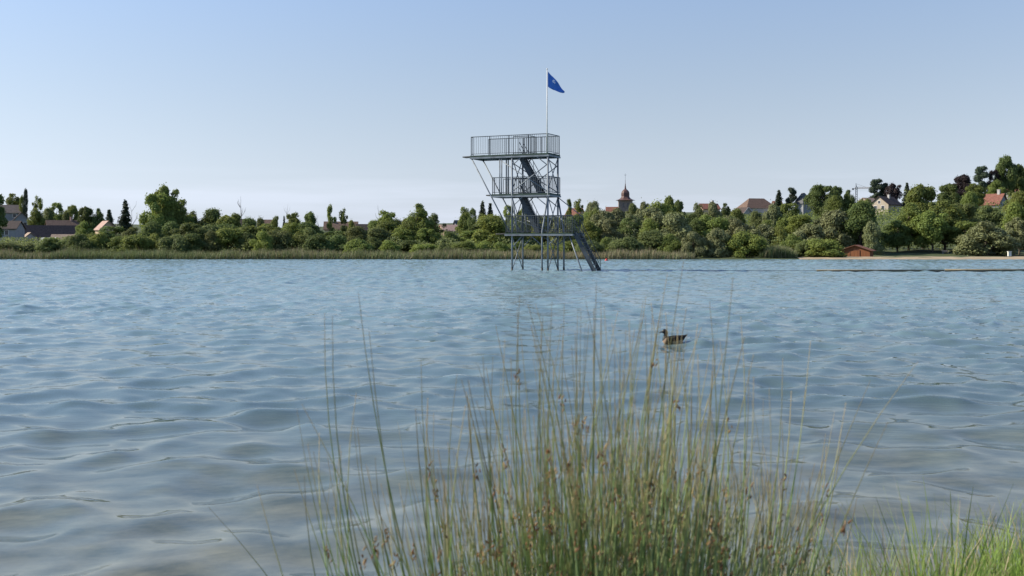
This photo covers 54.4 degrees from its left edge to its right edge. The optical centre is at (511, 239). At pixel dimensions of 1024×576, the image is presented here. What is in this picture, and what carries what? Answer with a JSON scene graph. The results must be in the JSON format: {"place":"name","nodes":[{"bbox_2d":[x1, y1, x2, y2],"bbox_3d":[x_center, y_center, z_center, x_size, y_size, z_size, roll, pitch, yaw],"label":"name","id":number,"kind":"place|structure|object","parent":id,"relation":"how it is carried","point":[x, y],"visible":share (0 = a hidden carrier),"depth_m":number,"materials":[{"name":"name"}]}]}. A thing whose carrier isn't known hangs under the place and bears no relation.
{"place":"outdoors","nodes":[
{"label":"outdoors","id":0,"kind":"place"},
{"bbox_2d":[0,259,1023,575],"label":"water","id":1,"kind":"structure","parent":0,"point":[108,331],"depth_m":22.72,"materials":[{"name":"liquid"}]},
{"bbox_2d":[658,329,686,344],"bbox_3d":[3.086,1.880,19.100,0.554,0.320,0.240,0,0,0],"label":"duck","id":2,"kind":"object","parent":1,"relation":"on","point":[666,338],"visible":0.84,"depth_m":19.03},
{"bbox_2d":[717,269,1023,271],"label":"floating boom","id":3,"kind":"object","parent":1,"relation":"on","point":[976,270],"visible":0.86,"depth_m":61.97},
{"bbox_2d":[0,373,1023,575],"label":"lake bed","id":4,"kind":"object","parent":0,"point":[100,533],"visible":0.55,"depth_m":13.51,"materials":[{"name":"sand"}]},
{"bbox_2d":[462,133,600,270],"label":"diving tower","id":5,"kind":"structure","parent":4,"relation":"on","point":[531,181],"depth_m":64.59,"materials":[{"name":"metal"}]},
{"bbox_2d":[210,260,917,575],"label":"rush tussock","id":6,"kind":"object","parent":4,"relation":"on","point":[650,556],"visible":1,"depth_m":2.64,"materials":[{"name":"plant"}]},
{"bbox_2d":[0,0,1023,227],"label":"sky","id":7,"kind":"structure","parent":0,"point":[270,108],"materials":[{"name":"blue"}]},
{"bbox_2d":[13,201,1023,258],"bbox_3d":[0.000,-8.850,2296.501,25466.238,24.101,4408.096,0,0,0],"label":"ground","id":8,"kind":"structure","parent":0,"point":[919,252],"depth_m":117.18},
{"bbox_2d":[0,194,8,237],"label":"tree","id":9,"kind":"object","parent":8,"relation":"on","point":[4,221],"visible":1,"depth_m":215.63,"materials":[{"name":"green plant"}]},
{"bbox_2d":[0,205,20,220],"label":"house","id":10,"kind":"structure","parent":8,"relation":"on","point":[12,212],"depth_m":328.46,"materials":[{"name":"beige tile"}]},
{"bbox_2d":[0,221,25,241],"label":"house","id":11,"kind":"structure","parent":8,"relation":"on","point":[16,229],"depth_m":260.31,"materials":[{"name":"paint"}]},
{"bbox_2d":[26,208,45,224],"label":"tree","id":12,"kind":"object","parent":8,"relation":"on","point":[36,217],"visible":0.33,"depth_m":299.19,"materials":[{"name":"green plant"}]},
{"bbox_2d":[34,238,61,254],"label":"shrub","id":13,"kind":"object","parent":8,"relation":"on","point":[46,245],"visible":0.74,"depth_m":103.76,"materials":[{"name":"green plant"}]},
{"bbox_2d":[24,225,79,238],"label":"barn","id":14,"kind":"structure","parent":8,"relation":"on","point":[38,231],"depth_m":284.01,"materials":[{"name":"brown tile"}]},
{"bbox_2d":[60,232,98,253],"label":"shrub","id":15,"kind":"object","parent":8,"relation":"on","point":[79,240],"visible":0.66,"depth_m":104.39,"materials":[{"name":"green plant"}]},
{"bbox_2d":[77,206,92,228],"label":"tree","id":16,"kind":"object","parent":8,"relation":"on","point":[85,213],"visible":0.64,"depth_m":299.06,"materials":[{"name":"green plant"}]},
{"bbox_2d":[88,208,105,232],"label":"tree","id":17,"kind":"object","parent":8,"relation":"on","point":[97,219],"visible":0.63,"depth_m":299.23,"materials":[{"name":"green plant"}]},
{"bbox_2d":[88,229,112,250],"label":"shrub","id":18,"kind":"object","parent":8,"relation":"on","point":[101,238],"visible":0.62,"depth_m":106.23,"materials":[{"name":"green plant"}]},
{"bbox_2d":[98,226,125,238],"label":"shrub","id":19,"kind":"object","parent":8,"relation":"on","point":[111,233],"visible":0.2,"depth_m":115.26,"materials":[{"name":"green plant"}]},
{"bbox_2d":[115,199,133,235],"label":"tree","id":20,"kind":"object","parent":8,"relation":"on","point":[124,221],"visible":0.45,"depth_m":121.80,"materials":[{"name":"green plant"}]},
{"bbox_2d":[118,234,156,252],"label":"shrub","id":21,"kind":"object","parent":8,"relation":"on","point":[140,241],"visible":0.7,"depth_m":104.29,"materials":[{"name":"green plant"}]},
{"bbox_2d":[137,221,166,238],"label":"shrub","id":22,"kind":"object","parent":8,"relation":"on","point":[151,227],"visible":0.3,"depth_m":109.70,"materials":[{"name":"green plant"}]},
{"bbox_2d":[136,192,176,230],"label":"tree","id":23,"kind":"object","parent":8,"relation":"on","point":[146,217],"visible":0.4,"depth_m":119.16,"materials":[{"name":"green plant"}]},
{"bbox_2d":[146,183,181,223],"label":"tree","id":24,"kind":"object","parent":8,"relation":"on","point":[166,190],"visible":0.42,"depth_m":121.09,"materials":[{"name":"green plant"}]},
{"bbox_2d":[157,232,193,253],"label":"shrub","id":25,"kind":"object","parent":8,"relation":"on","point":[177,241],"visible":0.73,"depth_m":104.07,"materials":[{"name":"green plant"}]},
{"bbox_2d":[174,197,193,228],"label":"tree","id":26,"kind":"object","parent":8,"relation":"on","point":[182,217],"visible":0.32,"depth_m":123.27,"materials":[{"name":"green plant"}]},
{"bbox_2d":[169,222,205,250],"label":"shrub","id":27,"kind":"object","parent":8,"relation":"on","point":[185,228],"visible":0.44,"depth_m":110.01,"materials":[{"name":"green plant"}]},
{"bbox_2d":[185,233,205,252],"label":"shrub","id":28,"kind":"object","parent":8,"relation":"on","point":[196,241],"visible":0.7,"depth_m":105.32,"materials":[{"name":"green plant"}]},
{"bbox_2d":[201,206,222,226],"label":"tree","id":29,"kind":"object","parent":8,"relation":"on","point":[211,216],"visible":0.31,"depth_m":123.47,"materials":[{"name":"green plant"}]},
{"bbox_2d":[202,229,227,254],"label":"shrub","id":30,"kind":"object","parent":8,"relation":"on","point":[211,237],"visible":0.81,"depth_m":105.98,"materials":[{"name":"green plant"}]},
{"bbox_2d":[210,226,250,252],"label":"shrub","id":31,"kind":"object","parent":8,"relation":"on","point":[227,236],"visible":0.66,"depth_m":106.63,"materials":[{"name":"green plant"}]},
{"bbox_2d":[235,230,257,253],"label":"shrub","id":32,"kind":"object","parent":8,"relation":"on","point":[244,240],"visible":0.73,"depth_m":106.44,"materials":[{"name":"green plant"}]},
{"bbox_2d":[248,229,273,251],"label":"shrub","id":33,"kind":"object","parent":8,"relation":"on","point":[263,241],"visible":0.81,"depth_m":104.37,"materials":[{"name":"green plant"}]},
{"bbox_2d":[266,229,290,251],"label":"shrub","id":34,"kind":"object","parent":8,"relation":"on","point":[279,238],"visible":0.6,"depth_m":106.15,"materials":[{"name":"green plant"}]},
{"bbox_2d":[286,231,306,251],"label":"shrub","id":35,"kind":"object","parent":8,"relation":"on","point":[299,238],"visible":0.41,"depth_m":106.51,"materials":[{"name":"green plant"}]},
{"bbox_2d":[302,231,328,253],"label":"shrub","id":36,"kind":"object","parent":8,"relation":"on","point":[317,240],"visible":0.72,"depth_m":105.25,"materials":[{"name":"green plant"}]},
{"bbox_2d":[318,233,348,253],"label":"shrub","id":37,"kind":"object","parent":8,"relation":"on","point":[334,241],"visible":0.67,"depth_m":106.33,"materials":[{"name":"green plant"}]},
{"bbox_2d":[0,245,695,258],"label":"reeds","id":38,"kind":"object","parent":8,"relation":"on","point":[290,254],"visible":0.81,"depth_m":100.84,"materials":[{"name":"plant"}]},
{"bbox_2d":[343,225,369,242],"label":"shrub","id":39,"kind":"object","parent":8,"relation":"on","point":[357,232],"visible":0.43,"depth_m":110.29,"materials":[{"name":"green plant"}]},
{"bbox_2d":[342,239,375,253],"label":"shrub","id":40,"kind":"object","parent":8,"relation":"on","point":[355,244],"visible":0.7,"depth_m":103.68,"materials":[{"name":"green plant"}]},
{"bbox_2d":[367,225,392,243],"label":"shrub","id":41,"kind":"object","parent":8,"relation":"on","point":[382,234],"visible":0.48,"depth_m":113.37,"materials":[{"name":"green plant"}]},
{"bbox_2d":[391,226,417,244],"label":"shrub","id":42,"kind":"object","parent":8,"relation":"on","point":[402,233],"visible":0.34,"depth_m":113.86,"materials":[{"name":"green plant"}]},
{"bbox_2d":[406,203,436,233],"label":"tree","id":43,"kind":"object","parent":8,"relation":"on","point":[420,215],"visible":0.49,"depth_m":117.35,"materials":[{"name":"green plant"}]},
{"bbox_2d":[412,227,440,244],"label":"shrub","id":44,"kind":"object","parent":8,"relation":"on","point":[425,234],"visible":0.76,"depth_m":114.26,"materials":[{"name":"green plant"}]},
{"bbox_2d":[454,206,474,236],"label":"tree","id":45,"kind":"object","parent":8,"relation":"on","point":[462,225],"visible":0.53,"depth_m":188.91,"materials":[{"name":"green plant"}]},
{"bbox_2d":[466,212,515,246],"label":"tree","id":46,"kind":"object","parent":8,"relation":"on","point":[492,224],"visible":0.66,"depth_m":111.00,"materials":[{"name":"green plant"}]},
{"bbox_2d":[0,225,1020,256],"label":"undergrowth","id":47,"kind":"object","parent":8,"relation":"on","point":[35,242],"visible":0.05,"depth_m":112.39,"materials":[{"name":"green plant"}]},
{"bbox_2d":[14,196,1010,243],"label":"hillside scrub","id":48,"kind":"object","parent":8,"relation":"on","point":[878,212],"visible":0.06,"depth_m":244.26,"materials":[{"name":"green plant"}]},
{"bbox_2d":[549,216,575,248],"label":"shrub","id":49,"kind":"object","parent":8,"relation":"on","point":[567,239],"visible":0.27,"depth_m":110.31,"materials":[{"name":"green plant"}]},
{"bbox_2d":[571,238,605,256],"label":"shrub","id":50,"kind":"object","parent":8,"relation":"on","point":[598,246],"visible":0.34,"depth_m":104.06,"materials":[{"name":"green plant"}]},
{"bbox_2d":[578,218,601,243],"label":"shrub","id":51,"kind":"object","parent":8,"relation":"on","point":[593,231],"visible":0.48,"depth_m":112.29,"materials":[{"name":"green plant"}]},
{"bbox_2d":[582,206,617,233],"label":"tree","id":52,"kind":"object","parent":8,"relation":"on","point":[598,218],"visible":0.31,"depth_m":117.20,"materials":[{"name":"green plant"}]},
{"bbox_2d":[599,219,624,242],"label":"shrub","id":53,"kind":"object","parent":8,"relation":"on","point":[607,225],"visible":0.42,"depth_m":112.83,"materials":[{"name":"green plant"}]},
{"bbox_2d":[605,182,634,211],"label":"church","id":54,"kind":"structure","parent":8,"relation":"on","point":[624,200],"depth_m":338.21,"materials":[{"name":"paint"}]},
{"bbox_2d":[607,235,648,252],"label":"shrub","id":55,"kind":"object","parent":8,"relation":"on","point":[628,243],"visible":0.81,"depth_m":103.72,"materials":[{"name":"green plant"}]},
{"bbox_2d":[616,216,640,238],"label":"tree","id":56,"kind":"object","parent":8,"relation":"on","point":[622,224],"visible":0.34,"depth_m":115.10,"materials":[{"name":"green plant"}]},
{"bbox_2d":[634,205,664,228],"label":"tree","id":57,"kind":"object","parent":8,"relation":"on","point":[655,213],"visible":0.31,"depth_m":121.33,"materials":[{"name":"green plant"}]},
{"bbox_2d":[638,218,661,247],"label":"shrub","id":58,"kind":"object","parent":8,"relation":"on","point":[648,224],"visible":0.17,"depth_m":113.83,"materials":[{"name":"green plant"}]},
{"bbox_2d":[636,230,666,250],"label":"tree","id":59,"kind":"object","parent":8,"relation":"on","point":[653,238],"visible":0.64,"depth_m":105.26,"materials":[{"name":"green plant"}]},
{"bbox_2d":[643,198,674,218],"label":"tree","id":60,"kind":"object","parent":8,"relation":"on","point":[664,208],"visible":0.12,"depth_m":123.28,"materials":[{"name":"green plant"}]},
{"bbox_2d":[654,232,681,254],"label":"shrub","id":61,"kind":"object","parent":8,"relation":"on","point":[671,241],"visible":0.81,"depth_m":104.34,"materials":[{"name":"green plant"}]},
{"bbox_2d":[658,210,692,240],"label":"tree","id":62,"kind":"object","parent":8,"relation":"on","point":[677,225],"visible":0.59,"depth_m":112.64,"materials":[{"name":"green plant"}]},
{"bbox_2d":[681,231,707,256],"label":"tree","id":63,"kind":"object","parent":8,"relation":"on","point":[692,240],"visible":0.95,"depth_m":102.59,"materials":[{"name":"green plant"}]},
{"bbox_2d":[695,215,728,247],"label":"shrub","id":64,"kind":"object","parent":8,"relation":"on","point":[718,222],"visible":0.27,"depth_m":114.00,"materials":[{"name":"green plant"}]},
{"bbox_2d":[705,225,734,257],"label":"tree","id":65,"kind":"object","parent":8,"relation":"on","point":[717,237],"visible":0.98,"depth_m":102.83,"materials":[{"name":"green plant"}]},
{"bbox_2d":[725,217,749,255],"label":"shrub","id":66,"kind":"object","parent":8,"relation":"on","point":[734,226],"visible":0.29,"depth_m":112.58,"materials":[{"name":"green plant"}]},
{"bbox_2d":[725,229,768,257],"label":"shrub","id":67,"kind":"object","parent":8,"relation":"on","point":[745,244],"visible":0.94,"depth_m":102.50,"materials":[{"name":"green plant"}]},
{"bbox_2d":[737,198,770,215],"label":"house","id":68,"kind":"structure","parent":8,"relation":"on","point":[760,205],"depth_m":327.54,"materials":[{"name":"brown tile"}]},
{"bbox_2d":[747,222,775,247],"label":"shrub","id":69,"kind":"object","parent":8,"relation":"on","point":[764,230],"visible":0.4,"depth_m":111.13,"materials":[{"name":"green plant"}]},
{"bbox_2d":[760,199,781,226],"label":"tree","id":70,"kind":"object","parent":8,"relation":"on","point":[772,213],"visible":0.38,"depth_m":127.36,"materials":[{"name":"green plant"}]},
{"bbox_2d":[768,224,787,246],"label":"shrub","id":71,"kind":"object","parent":8,"relation":"on","point":[780,233],"visible":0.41,"depth_m":110.16,"materials":[{"name":"green plant"}]},
{"bbox_2d":[758,244,797,257],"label":"reed clump","id":72,"kind":"object","parent":8,"relation":"on","point":[778,251],"visible":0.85,"depth_m":101.39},
{"bbox_2d":[780,202,799,232],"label":"tree","id":73,"kind":"object","parent":8,"relation":"on","point":[788,210],"visible":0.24,"depth_m":139.42,"materials":[{"name":"green plant"}]},
{"bbox_2d":[779,233,803,256],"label":"shrub","id":74,"kind":"object","parent":8,"relation":"on","point":[792,240],"visible":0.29,"depth_m":107.64,"materials":[{"name":"green plant"}]},
{"bbox_2d":[783,214,812,232],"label":"tree","id":75,"kind":"object","parent":8,"relation":"on","point":[795,223],"visible":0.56,"depth_m":121.22,"materials":[{"name":"green plant"}]},
{"bbox_2d":[794,193,811,215],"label":"turret house","id":76,"kind":"structure","parent":8,"relation":"on","point":[799,201],"depth_m":298.62,"materials":[{"name":"paint"}]},
{"bbox_2d":[793,223,825,240],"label":"tree","id":77,"kind":"object","parent":8,"relation":"on","point":[806,232],"visible":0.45,"depth_m":115.09,"materials":[{"name":"green plant"}]},
{"bbox_2d":[802,184,839,216],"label":"tree","id":78,"kind":"object","parent":8,"relation":"on","point":[814,196],"visible":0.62,"depth_m":239.16,"materials":[{"name":"green plant"}]},
{"bbox_2d":[804,236,847,256],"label":"shrub","id":79,"kind":"object","parent":8,"relation":"on","point":[826,248],"visible":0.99,"depth_m":103.17,"materials":[{"name":"green plant"}]},
{"bbox_2d":[824,195,842,232],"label":"tree","id":80,"kind":"object","parent":8,"relation":"on","point":[835,202],"visible":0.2,"depth_m":149.67,"materials":[{"name":"green plant"}]},
{"bbox_2d":[812,209,857,247],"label":"tree","id":81,"kind":"object","parent":8,"relation":"on","point":[830,222],"visible":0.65,"depth_m":118.57,"materials":[{"name":"green plant"}]},
{"bbox_2d":[841,190,855,213],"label":"tree","id":82,"kind":"object","parent":8,"relation":"on","point":[849,198],"visible":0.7,"depth_m":239.21,"materials":[{"name":"green plant"}]},
{"bbox_2d":[842,245,875,256],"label":"shed","id":83,"kind":"object","parent":8,"relation":"on","point":[857,251],"visible":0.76,"depth_m":109.39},
{"bbox_2d":[836,199,891,251],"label":"tree","id":84,"kind":"object","parent":8,"relation":"on","point":[863,214],"visible":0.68,"depth_m":118.08,"materials":[{"name":"green plant"}]},
{"bbox_2d":[862,220,883,254],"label":"tree","id":85,"kind":"object","parent":8,"relation":"on","point":[871,234],"visible":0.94,"depth_m":115.48,"materials":[{"name":"green plant"}]},
{"bbox_2d":[868,179,884,198],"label":"tree","id":86,"kind":"object","parent":8,"relation":"on","point":[875,185],"visible":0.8,"depth_m":328.59,"materials":[{"name":"green plant"}]},
{"bbox_2d":[872,195,902,214],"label":"house","id":87,"kind":"structure","parent":8,"relation":"on","point":[886,202],"depth_m":297.86,"materials":[{"name":"paint"}]},
{"bbox_2d":[884,183,902,199],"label":"tree","id":88,"kind":"object","parent":8,"relation":"on","point":[893,190],"visible":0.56,"depth_m":324.00,"materials":[{"name":"brown plant"}]},
{"bbox_2d":[877,219,914,252],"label":"tree","id":89,"kind":"object","parent":8,"relation":"on","point":[895,238],"visible":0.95,"depth_m":119.09,"materials":[{"name":"green plant"}]},
{"bbox_2d":[889,202,921,249],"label":"tree","id":90,"kind":"object","parent":8,"relation":"on","point":[909,214],"visible":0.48,"depth_m":121.24,"materials":[{"name":"green plant"}]},
{"bbox_2d":[903,183,938,248],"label":"tree","id":91,"kind":"object","parent":8,"relation":"on","point":[918,194],"visible":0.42,"depth_m":125.46,"materials":[{"name":"green plant"}]},
{"bbox_2d":[911,208,950,252],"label":"tree","id":92,"kind":"object","parent":8,"relation":"on","point":[930,223],"visible":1,"depth_m":118.22,"materials":[{"name":"green plant"}]},
{"bbox_2d":[929,200,967,249],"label":"tree","id":93,"kind":"object","parent":8,"relation":"on","point":[954,217],"visible":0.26,"depth_m":122.05,"materials":[{"name":"green plant"}]},
{"bbox_2d":[936,183,961,207],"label":"tree","id":94,"kind":"object","parent":8,"relation":"on","point":[949,194],"visible":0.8,"depth_m":228.95,"materials":[{"name":"green plant"}]},
{"bbox_2d":[954,174,974,198],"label":"tree","id":95,"kind":"object","parent":8,"relation":"on","point":[962,181],"visible":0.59,"depth_m":278.79,"materials":[{"name":"brown plant"}]},
{"bbox_2d":[947,220,983,244],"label":"tree","id":96,"kind":"object","parent":8,"relation":"on","point":[958,228],"visible":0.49,"depth_m":119.05,"materials":[{"name":"green plant"}]},
{"bbox_2d":[951,202,985,232],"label":"tree","id":97,"kind":"object","parent":8,"relation":"on","point":[970,210],"visible":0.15,"depth_m":123.11,"materials":[{"name":"green plant"}]},
{"bbox_2d":[960,189,979,218],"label":"tree","id":98,"kind":"object","parent":8,"relation":"on","point":[971,197],"visible":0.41,"depth_m":199.31,"materials":[{"name":"green plant"}]},
{"bbox_2d":[962,183,987,206],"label":"tree","id":99,"kind":"object","parent":8,"relation":"on","point":[979,190],"visible":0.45,"depth_m":243.74,"materials":[{"name":"green plant"}]},
{"bbox_2d":[973,166,989,190],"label":"tree","id":100,"kind":"object","parent":8,"relation":"on","point":[980,175],"visible":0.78,"depth_m":298.75,"materials":[{"name":"green plant"}]},
{"bbox_2d":[947,220,1023,255],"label":"shrub","id":101,"kind":"object","parent":8,"relation":"on","point":[972,242],"visible":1,"depth_m":113.20,"materials":[{"name":"green plant"}]},
{"bbox_2d":[969,205,1003,246],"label":"tree","id":102,"kind":"object","parent":8,"relation":"on","point":[990,213],"visible":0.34,"depth_m":133.96,"materials":[{"name":"green plant"}]},
{"bbox_2d":[979,189,1008,206],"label":"house","id":103,"kind":"structure","parent":8,"relation":"on","point":[999,196],"depth_m":252.44,"materials":[{"name":"red tile"}]},
{"bbox_2d":[992,154,1018,194],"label":"tree","id":104,"kind":"object","parent":8,"relation":"on","point":[1008,177],"visible":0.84,"depth_m":298.23,"materials":[{"name":"green plant"}]},
{"bbox_2d":[1000,200,1023,248],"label":"tree","id":105,"kind":"object","parent":8,"relation":"on","point":[1017,210],"visible":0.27,"depth_m":127.66,"materials":[{"name":"green plant"}]},
{"bbox_2d":[1001,190,1023,219],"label":"tree","id":106,"kind":"object","parent":8,"relation":"on","point":[1018,196],"visible":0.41,"depth_m":189.32,"materials":[{"name":"green plant"}]},
{"bbox_2d":[1002,217,1023,254],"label":"tree","id":107,"kind":"object","parent":8,"relation":"on","point":[1017,224],"visible":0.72,"depth_m":115.32,"materials":[{"name":"green plant"}]},
{"bbox_2d":[1007,163,1023,197],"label":"tree","id":108,"kind":"object","parent":8,"relation":"on","point":[1019,184],"visible":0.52,"depth_m":303.43,"materials":[{"name":"green plant"}]},
{"bbox_2d":[728,475,1023,575],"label":"bank grass","id":109,"kind":"structure","parent":0,"point":[986,561],"depth_m":3.84,"materials":[{"name":"plant"}]},
{"bbox_2d":[795,256,1023,258],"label":"beach","id":110,"kind":"structure","parent":0,"point":[1017,257],"depth_m":100.78,"materials":[{"name":"sand"}]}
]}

